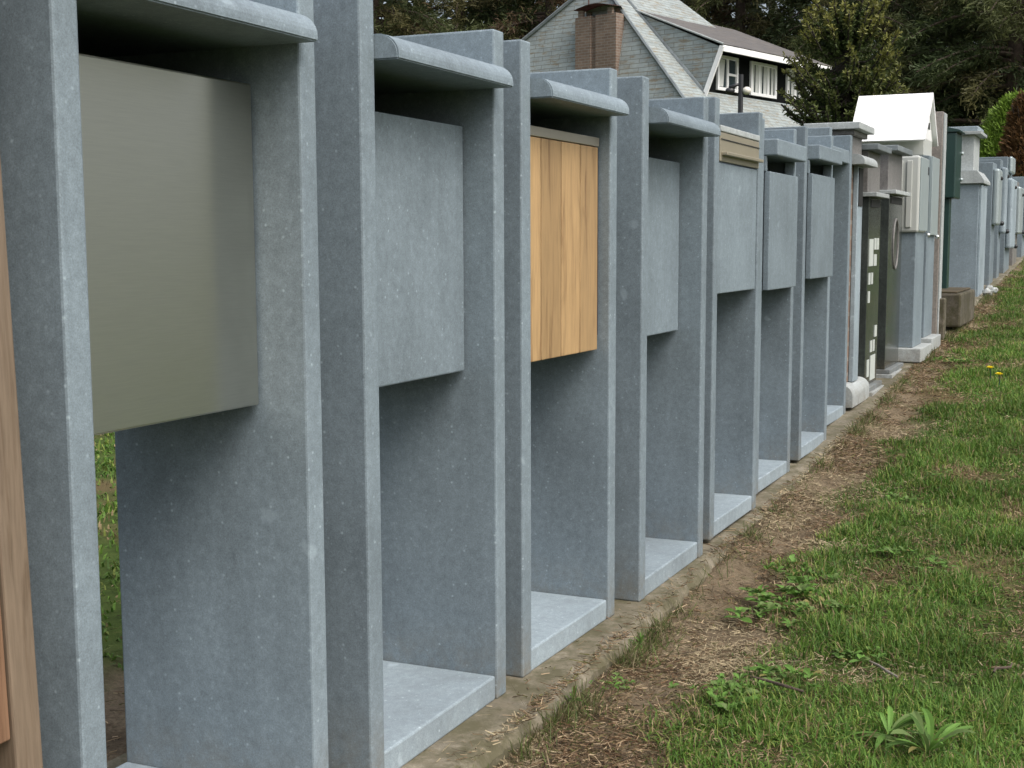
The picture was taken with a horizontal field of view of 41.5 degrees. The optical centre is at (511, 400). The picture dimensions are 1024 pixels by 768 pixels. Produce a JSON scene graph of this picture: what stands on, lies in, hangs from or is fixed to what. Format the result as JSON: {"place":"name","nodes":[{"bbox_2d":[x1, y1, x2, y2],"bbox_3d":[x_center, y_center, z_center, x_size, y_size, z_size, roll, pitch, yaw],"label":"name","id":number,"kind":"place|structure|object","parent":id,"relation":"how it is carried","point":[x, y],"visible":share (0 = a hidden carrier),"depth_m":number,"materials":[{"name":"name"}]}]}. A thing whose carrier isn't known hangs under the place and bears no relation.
{"place":"outdoors","nodes":[
{"label":"outdoors","id":0,"kind":"place"},
{"bbox_2d":[94,432,123,669],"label":"lawn grass","id":1,"kind":"structure","parent":0,"point":[107,508],"depth_m":4.67,"materials":[{"name":"green plant"}]},
{"bbox_2d":[94,261,1023,767],"bbox_3d":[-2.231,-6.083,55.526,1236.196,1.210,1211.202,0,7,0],"label":"ground","id":2,"kind":"structure","parent":0,"point":[114,707],"depth_m":3.56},
{"bbox_2d":[101,584,126,757],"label":"dry litter","id":3,"kind":"object","parent":2,"relation":"on","point":[118,738],"visible":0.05,"depth_m":2.81,"materials":[{"name":"plant"}]},
{"bbox_2d":[373,0,466,35],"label":"conifer","id":4,"kind":"object","parent":2,"relation":"on","point":[406,23],"visible":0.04,"depth_m":45.11,"materials":[{"name":"green plant"}]},
{"bbox_2d":[380,0,544,39],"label":"conifer","id":5,"kind":"object","parent":2,"relation":"on","point":[460,13],"visible":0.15,"depth_m":49.73,"materials":[{"name":"green plant"}]},
{"bbox_2d":[456,0,567,40],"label":"conifer","id":6,"kind":"object","parent":2,"relation":"on","point":[512,28],"visible":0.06,"depth_m":48.16,"materials":[{"name":"green plant"}]},
{"bbox_2d":[107,255,1023,767],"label":"concrete strip","id":7,"kind":"object","parent":2,"relation":"on","point":[491,717],"visible":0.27,"depth_m":3.03,"materials":[{"name":"grey concrete"}]},
{"bbox_2d":[0,159,42,767],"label":"mailbox stand","id":8,"kind":"object","parent":7,"relation":"on","point":[20,740],"visible":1,"depth_m":1.52,"materials":[{"name":"red wood"}]},
{"bbox_2d":[0,606,9,743],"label":"box door","id":9,"kind":"structure","parent":8,"relation":"in","point":[4,716],"depth_m":1.52,"materials":[{"name":"red wood"}]},
{"bbox_2d":[0,0,328,767],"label":"mailbox stand","id":10,"kind":"object","parent":7,"relation":"on","point":[160,182],"visible":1,"depth_m":1.98,"materials":[{"name":"grey stone"},{"name":"brushed steel"}]},
{"bbox_2d":[79,53,258,435],"bbox_3d":[-0.497,-0.212,1.864,0.022,0.488,0.457,3,7,24],"label":"box door","id":11,"kind":"structure","parent":10,"relation":"in","point":[168,162],"depth_m":1.88,"materials":[{"name":"metal"}]},
{"bbox_2d":[313,0,512,767],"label":"mailbox stand","id":12,"kind":"object","parent":7,"relation":"on","point":[410,162],"visible":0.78,"depth_m":2.53,"materials":[{"name":"grey stone"}]},
{"bbox_2d":[375,111,463,386],"bbox_3d":[-0.196,-0.274,2.459,0.022,0.478,0.446,3,7,24],"label":"box door","id":13,"kind":"structure","parent":12,"relation":"in","point":[419,162],"depth_m":2.49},
{"bbox_2d":[503,39,628,676],"bbox_3d":[-0.011,-0.106,3.109,0.425,1.328,0.545,3,7,25],"label":"mailbox stand","id":14,"kind":"object","parent":7,"relation":"on","point":[560,173],"visible":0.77,"depth_m":3.14,"materials":[{"name":"grey stone"},{"name":"oak"}]},
{"bbox_2d":[530,136,597,361],"bbox_3d":[0.101,-0.339,3.027,0.022,0.478,0.438,3,7,25],"label":"box door","id":15,"kind":"structure","parent":14,"relation":"in","point":[563,175],"depth_m":3.03,"materials":[{"name":"brown wood"}]},
{"bbox_2d":[614,76,720,601],"bbox_3d":[0.296,-0.179,3.726,0.427,1.328,0.576,3,7,24],"label":"mailbox stand","id":16,"kind":"object","parent":7,"relation":"on","point":[662,182],"visible":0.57,"depth_m":3.78,"materials":[{"name":"grey stone"}]},
{"bbox_2d":[647,157,679,335],"bbox_3d":[0.372,-0.417,3.664,0.022,0.478,0.473,3,7,24],"label":"box door","id":17,"kind":"structure","parent":16,"relation":"in","point":[663,175],"depth_m":3.74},
{"bbox_2d":[703,97,763,539],"bbox_3d":[0.558,-0.273,4.387,0.397,1.335,0.570,3,7,24],"label":"mailbox stand","id":18,"kind":"object","parent":7,"relation":"on","point":[735,161],"visible":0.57,"depth_m":4.45,"materials":[{"name":"grey stone"},{"name":"tan metal"}]},
{"bbox_2d":[717,163,756,293],"bbox_3d":[0.706,-0.546,4.287,0.022,0.394,0.467,3,7,24],"label":"box door","id":19,"kind":"structure","parent":18,"relation":"in","point":[737,185],"depth_m":4.27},
{"bbox_2d":[756,119,805,493],"bbox_3d":[0.829,-0.357,5.055,0.425,1.325,0.548,3,7,24],"label":"mailbox stand","id":20,"kind":"object","parent":7,"relation":"on","point":[783,152],"visible":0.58,"depth_m":5.14,"materials":[{"name":"grey granite"},{"name":"light grey stone"}]},
{"bbox_2d":[762,171,797,290],"bbox_3d":[0.986,-0.621,4.952,0.022,0.416,0.445,3,7,24],"label":"box door","id":21,"kind":"structure","parent":20,"relation":"in","point":[780,190],"depth_m":4.89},
{"bbox_2d":[765,126,841,460],"bbox_3d":[1.115,-0.454,5.671,0.425,1.325,0.553,3,7,24],"label":"mailbox stand","id":22,"kind":"object","parent":7,"relation":"on","point":[814,254],"visible":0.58,"depth_m":5.58,"materials":[{"name":"grey granite"},{"name":"light grey stone"}]},
{"bbox_2d":[805,173,834,278],"bbox_3d":[1.272,-0.718,5.568,0.022,0.416,0.450,3,7,24],"label":"box door","id":23,"kind":"structure","parent":22,"relation":"in","point":[820,189],"depth_m":5.50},
{"bbox_2d":[808,127,852,424],"bbox_3d":[1.336,-0.575,6.315,0.377,1.335,0.535,3,7,24],"label":"mailbox stand","id":24,"kind":"object","parent":7,"relation":"on","point":[838,334],"visible":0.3,"depth_m":6.45,"materials":[{"name":"grey stone"}]},
{"bbox_2d":[804,122,877,407],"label":"mailbox pillar","id":25,"kind":"structure","parent":7,"relation":"on","point":[857,389],"depth_m":6.67,"materials":[{"name":"grey stone"}]},
{"bbox_2d":[858,143,891,395],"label":"granite pillar","id":26,"kind":"structure","parent":7,"relation":"on","point":[869,279],"depth_m":7.03,"materials":[{"name":"grey stone"}]},
{"bbox_2d":[876,145,912,377],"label":"granite pillar","id":27,"kind":"structure","parent":7,"relation":"on","point":[888,365],"depth_m":7.63,"materials":[{"name":"grey stone"}]},
{"bbox_2d":[853,93,940,350],"bbox_3d":[2.515,-1.165,8.816,0.535,1.645,0.660,3,7,24],"label":"mailbox stand","id":28,"kind":"object","parent":7,"relation":"on","point":[907,121],"visible":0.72,"depth_m":8.64,"materials":[{"name":"grey stone"}]},
{"bbox_2d":[928,156,939,234],"bbox_3d":[2.726,-1.321,8.724,0.019,0.495,0.340,3,7,24],"label":"door panel","id":29,"kind":"structure","parent":28,"relation":"in","point":[934,162],"depth_m":8.65,"materials":[{"name":"metal"}]},
{"bbox_2d":[898,155,930,362],"bbox_3d":[2.386,-0.877,8.351,0.375,1.235,0.490,3,7,24],"label":"mailbox stand","id":30,"kind":"object","parent":7,"relation":"on","point":[912,348],"visible":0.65,"depth_m":8.15,"materials":[{"name":"grey stone"}]},
{"bbox_2d":[931,111,946,333],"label":"stone slab","id":31,"kind":"structure","parent":7,"relation":"on","point":[939,152],"depth_m":9.17,"materials":[{"name":"beige stone"}]},
{"bbox_2d":[939,298,946,339],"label":"concrete block","id":32,"kind":"structure","parent":7,"relation":"on","point":[942,317],"depth_m":9.24,"materials":[{"name":"brown concrete"}]},
{"bbox_2d":[942,127,965,288],"bbox_3d":[3.285,-1.357,10.421,0.330,1.500,0.380,3,7,24],"label":"mailbox","id":33,"kind":"object","parent":7,"relation":"on","point":[953,178],"visible":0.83,"depth_m":10.23,"materials":[{"name":"green paint"}]},
{"bbox_2d":[941,287,974,326],"bbox_3d":[3.288,-0.698,10.156,0.270,0.285,1.000,3,7,24],"label":"concrete trough","id":34,"kind":"object","parent":7,"relation":"on","point":[960,303],"visible":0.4,"depth_m":9.70,"materials":[{"name":"concrete"}]},
{"bbox_2d":[949,126,989,296],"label":"stone pillar","id":35,"kind":"structure","parent":7,"relation":"on","point":[967,238],"depth_m":12.16,"materials":[{"name":"grey stone"}]},
{"bbox_2d":[979,162,1003,284],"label":"mailbox stand","id":36,"kind":"object","parent":7,"relation":"on","point":[992,173],"visible":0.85,"depth_m":13.29,"materials":[{"name":"stone"}]},
{"bbox_2d":[979,159,1009,278],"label":"mailbox stand","id":37,"kind":"object","parent":7,"relation":"on","point":[999,229],"visible":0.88,"depth_m":14.07,"materials":[{"name":"stone"}]},
{"bbox_2d":[979,157,1017,272],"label":"mailbox stand","id":38,"kind":"object","parent":7,"relation":"on","point":[1007,241],"visible":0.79,"depth_m":14.77,"materials":[{"name":"stone"}]},
{"bbox_2d":[1009,182,1023,264],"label":"mailbox stand","id":39,"kind":"object","parent":7,"relation":"on","point":[1019,221],"visible":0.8,"depth_m":15.91,"materials":[{"name":"grey stone"}]},
{"bbox_2d":[1012,177,1023,256],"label":"mailbox stand","id":40,"kind":"object","parent":7,"relation":"on","point":[1020,241],"visible":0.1,"depth_m":17.25,"materials":[{"name":"stone"}]},
{"bbox_2d":[562,685,581,701],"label":"weed plant","id":41,"kind":"object","parent":2,"relation":"on","point":[574,689],"visible":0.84,"depth_m":2.80,"materials":[{"name":"green plant"}]},
{"bbox_2d":[589,672,634,689],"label":"weed plant","id":42,"kind":"object","parent":2,"relation":"on","point":[616,683],"visible":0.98,"depth_m":2.92,"materials":[{"name":"green plant"}]},
{"bbox_2d":[629,631,644,646],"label":"weed plant","id":43,"kind":"object","parent":2,"relation":"on","point":[641,637],"visible":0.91,"depth_m":3.19,"materials":[{"name":"green plant"}]},
{"bbox_2d":[521,0,831,127],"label":"house","id":44,"kind":"structure","parent":2,"relation":"on","point":[673,48],"depth_m":37.43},
{"bbox_2d":[716,55,738,92],"bbox_3d":[5.982,-9.085,37.487,0.068,0.950,1.090,5,9,40],"label":"window","id":45,"kind":"structure","parent":44,"relation":"in","point":[727,72],"depth_m":37.46,"materials":[{"name":"white paint"}]},
{"bbox_2d":[749,61,776,98],"bbox_3d":[7.263,-9.267,39.004,0.068,0.950,1.480,5,9,40],"label":"window","id":46,"kind":"structure","parent":44,"relation":"in","point":[762,76],"depth_m":39.01,"materials":[{"name":"white paint"}]},
{"bbox_2d":[785,68,810,99],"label":"window","id":47,"kind":"structure","parent":44,"relation":"in","point":[789,86],"depth_m":40.29,"materials":[{"name":"white paint"}]},
{"bbox_2d":[379,0,1023,114],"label":"wood","id":48,"kind":"object","parent":2,"relation":"on","point":[754,10],"depth_m":64.70,"materials":[{"name":"green plant"}]},
{"bbox_2d":[680,0,729,22],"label":"conifer","id":49,"kind":"object","parent":2,"relation":"on","point":[711,12],"depth_m":54.52,"materials":[{"name":"green plant"}]},
{"bbox_2d":[666,673,748,691],"bbox_3d":[0.433,0.604,2.876,0.195,0.017,0.109,-3,7,-26],"label":"weed plant","id":50,"kind":"object","parent":2,"relation":"on","point":[717,681],"visible":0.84,"depth_m":2.89,"materials":[{"name":"green plant"}]},
{"bbox_2d":[428,273,1023,767],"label":"dry litter","id":51,"kind":"object","parent":2,"relation":"on","point":[686,673],"visible":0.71,"depth_m":3.29,"materials":[{"name":"plant"}]},
{"bbox_2d":[725,597,809,626],"bbox_3d":[0.659,0.532,3.451,0.222,0.024,0.218,4,8,32],"label":"weed plant","id":52,"kind":"object","parent":51,"relation":"on","point":[760,614],"visible":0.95,"depth_m":3.44,"materials":[{"name":"green plant"}]},
{"bbox_2d":[705,682,758,711],"bbox_3d":[0.456,0.604,2.753,0.114,0.020,0.165,0,7,0],"label":"weed plant","id":53,"kind":"object","parent":2,"relation":"on","point":[721,704],"visible":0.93,"depth_m":2.76,"materials":[{"name":"green plant"}]},
{"bbox_2d":[725,74,750,112],"bbox_3d":[2.139,-1.974,12.849,0.244,2.220,0.087,0,7,0],"label":"lamp post","id":54,"kind":"object","parent":2,"relation":"on","point":[730,89],"visible":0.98,"depth_m":12.73,"materials":[{"name":"metal"}]},
{"bbox_2d":[473,285,1006,767],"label":"edge grass","id":55,"kind":"structure","parent":2,"relation":"on","point":[567,713],"depth_m":3.20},
{"bbox_2d":[681,0,823,61],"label":"conifer","id":56,"kind":"object","parent":2,"relation":"on","point":[757,22],"visible":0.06,"depth_m":51.84,"materials":[{"name":"green plant"}]},
{"bbox_2d":[738,584,817,607],"bbox_3d":[0.709,0.512,3.580,0.196,0.028,0.210,0,7,0],"label":"weed plant","id":57,"kind":"object","parent":2,"relation":"on","point":[759,591],"visible":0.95,"depth_m":3.60,"materials":[{"name":"green plant"}]},
{"bbox_2d":[742,661,823,692],"bbox_3d":[0.571,0.592,2.897,0.190,0.020,0.183,3,7,26],"label":"weed plant","id":58,"kind":"object","parent":2,"relation":"on","point":[773,670],"visible":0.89,"depth_m":2.94,"materials":[{"name":"green plant"}]},
{"bbox_2d":[760,554,822,576],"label":"weed plant","id":59,"kind":"object","parent":2,"relation":"on","point":[792,559],"visible":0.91,"depth_m":3.88,"materials":[{"name":"green plant"}]},
{"bbox_2d":[773,573,838,593],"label":"weed plant","id":60,"kind":"object","parent":2,"relation":"on","point":[799,580],"visible":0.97,"depth_m":3.70,"materials":[{"name":"green plant"}]},
{"bbox_2d":[780,596,854,617],"bbox_3d":[0.787,0.524,3.465,0.185,0.017,0.148,3,7,26],"label":"weed plant","id":61,"kind":"object","parent":2,"relation":"on","point":[804,603],"visible":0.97,"depth_m":3.47,"materials":[{"name":"green plant"}]},
{"bbox_2d":[776,0,909,125],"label":"tree","id":62,"kind":"object","parent":2,"relation":"on","point":[847,34],"visible":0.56,"depth_m":23.06,"materials":[{"name":"green plant"}]},
{"bbox_2d":[761,0,926,97],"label":"conifer","id":63,"kind":"object","parent":2,"relation":"on","point":[786,6],"visible":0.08,"depth_m":48.44,"materials":[{"name":"green plant"}]},
{"bbox_2d":[832,646,885,667],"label":"weed plant","id":64,"kind":"object","parent":2,"relation":"on","point":[861,657],"visible":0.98,"depth_m":3.09,"materials":[{"name":"green plant"}]},
{"bbox_2d":[774,0,1005,126],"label":"conifer","id":65,"kind":"object","parent":2,"relation":"on","point":[939,34],"visible":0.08,"depth_m":49.91,"materials":[{"name":"green plant"}]},
{"bbox_2d":[851,706,934,748],"bbox_3d":[0.727,0.617,2.564,0.168,0.046,0.163,0,7,0],"label":"weed plant","id":66,"kind":"object","parent":2,"relation":"on","point":[904,720],"visible":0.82,"depth_m":2.58,"materials":[{"name":"green plant"}]},
{"bbox_2d":[869,545,916,555],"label":"weed plant","id":67,"kind":"object","parent":2,"relation":"on","point":[889,549],"visible":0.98,"depth_m":4.06,"materials":[{"name":"green plant"}]},
{"bbox_2d":[885,492,920,502],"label":"weed plant","id":68,"kind":"object","parent":2,"relation":"on","point":[905,497],"visible":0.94,"depth_m":4.86,"materials":[{"name":"green plant"}]},
{"bbox_2d":[865,707,975,765],"bbox_3d":[0.768,0.613,2.510,0.197,0.073,0.220,0,7,0],"label":"weed plant","id":69,"kind":"object","parent":2,"relation":"on","point":[926,732],"visible":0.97,"depth_m":2.50,"materials":[{"name":"green plant"}]},
{"bbox_2d":[904,555,959,572],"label":"weed plant","id":70,"kind":"object","parent":2,"relation":"on","point":[945,563],"visible":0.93,"depth_m":3.89,"materials":[{"name":"green plant"}]},
{"bbox_2d":[922,468,952,475],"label":"weed plant","id":71,"kind":"object","parent":2,"relation":"on","point":[945,470],"visible":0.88,"depth_m":5.25,"materials":[{"name":"green plant"}]},
{"bbox_2d":[934,356,971,361],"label":"weed plant","id":72,"kind":"object","parent":2,"relation":"on","point":[954,359],"visible":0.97,"depth_m":8.30,"materials":[{"name":"green plant"}]},
{"bbox_2d":[887,0,1023,127],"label":"conifer","id":73,"kind":"object","parent":2,"relation":"on","point":[1009,24],"visible":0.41,"depth_m":45.11,"materials":[{"name":"green plant"}]},
{"bbox_2d":[894,0,1023,123],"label":"conifer","id":74,"kind":"object","parent":2,"relation":"on","point":[958,43],"visible":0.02,"depth_m":50.14,"materials":[{"name":"green plant"}]},
{"bbox_2d":[982,288,992,295],"bbox_3d":[4.324,-0.989,12.276,0.092,0.088,0.098,2,7,16],"label":"white stone","id":75,"kind":"object","parent":2,"relation":"on","point":[986,290],"visible":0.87,"depth_m":12.25,"materials":[{"name":"white stone"}]},
{"bbox_2d":[991,287,997,292],"bbox_3d":[4.498,-1.032,12.585,0.065,0.059,0.064,3,7,25],"label":"white stone","id":76,"kind":"object","parent":2,"relation":"on","point":[995,289],"visible":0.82,"depth_m":12.56,"materials":[{"name":"white stone"}]},
{"bbox_2d":[979,87,1023,176],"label":"green shrub","id":77,"kind":"object","parent":2,"relation":"on","point":[992,125],"visible":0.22,"depth_m":21.73,"materials":[{"name":"green plant"}]},
{"bbox_2d":[993,663,1012,672],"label":"twig","id":78,"kind":"object","parent":2,"relation":"on","point":[1001,667],"visible":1,"depth_m":2.95,"materials":[{"name":"brown wood"}]},
{"bbox_2d":[994,89,1023,176],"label":"brown shrub","id":79,"kind":"object","parent":2,"relation":"on","point":[1013,138],"visible":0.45,"depth_m":20.43,"materials":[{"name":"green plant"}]},
{"bbox_2d":[379,0,899,81],"label":"sky","id":80,"kind":"structure","parent":0,"point":[427,0],"materials":[{"name":"white"}]},
{"bbox_2d":[606,257,1023,767],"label":"lawn grass","id":81,"kind":"structure","parent":0,"point":[919,637],"depth_m":3.39,"materials":[{"name":"green plant"}]},
{"bbox_2d":[752,676,803,691],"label":"twig","id":82,"kind":"object","parent":81,"relation":"on","point":[781,684],"visible":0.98,"depth_m":2.81,"materials":[{"name":"brown wood"}]},
{"bbox_2d":[869,660,897,677],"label":"twig","id":83,"kind":"object","parent":81,"relation":"on","point":[885,669],"visible":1,"depth_m":2.95,"materials":[{"name":"beige wood"}]}
]}

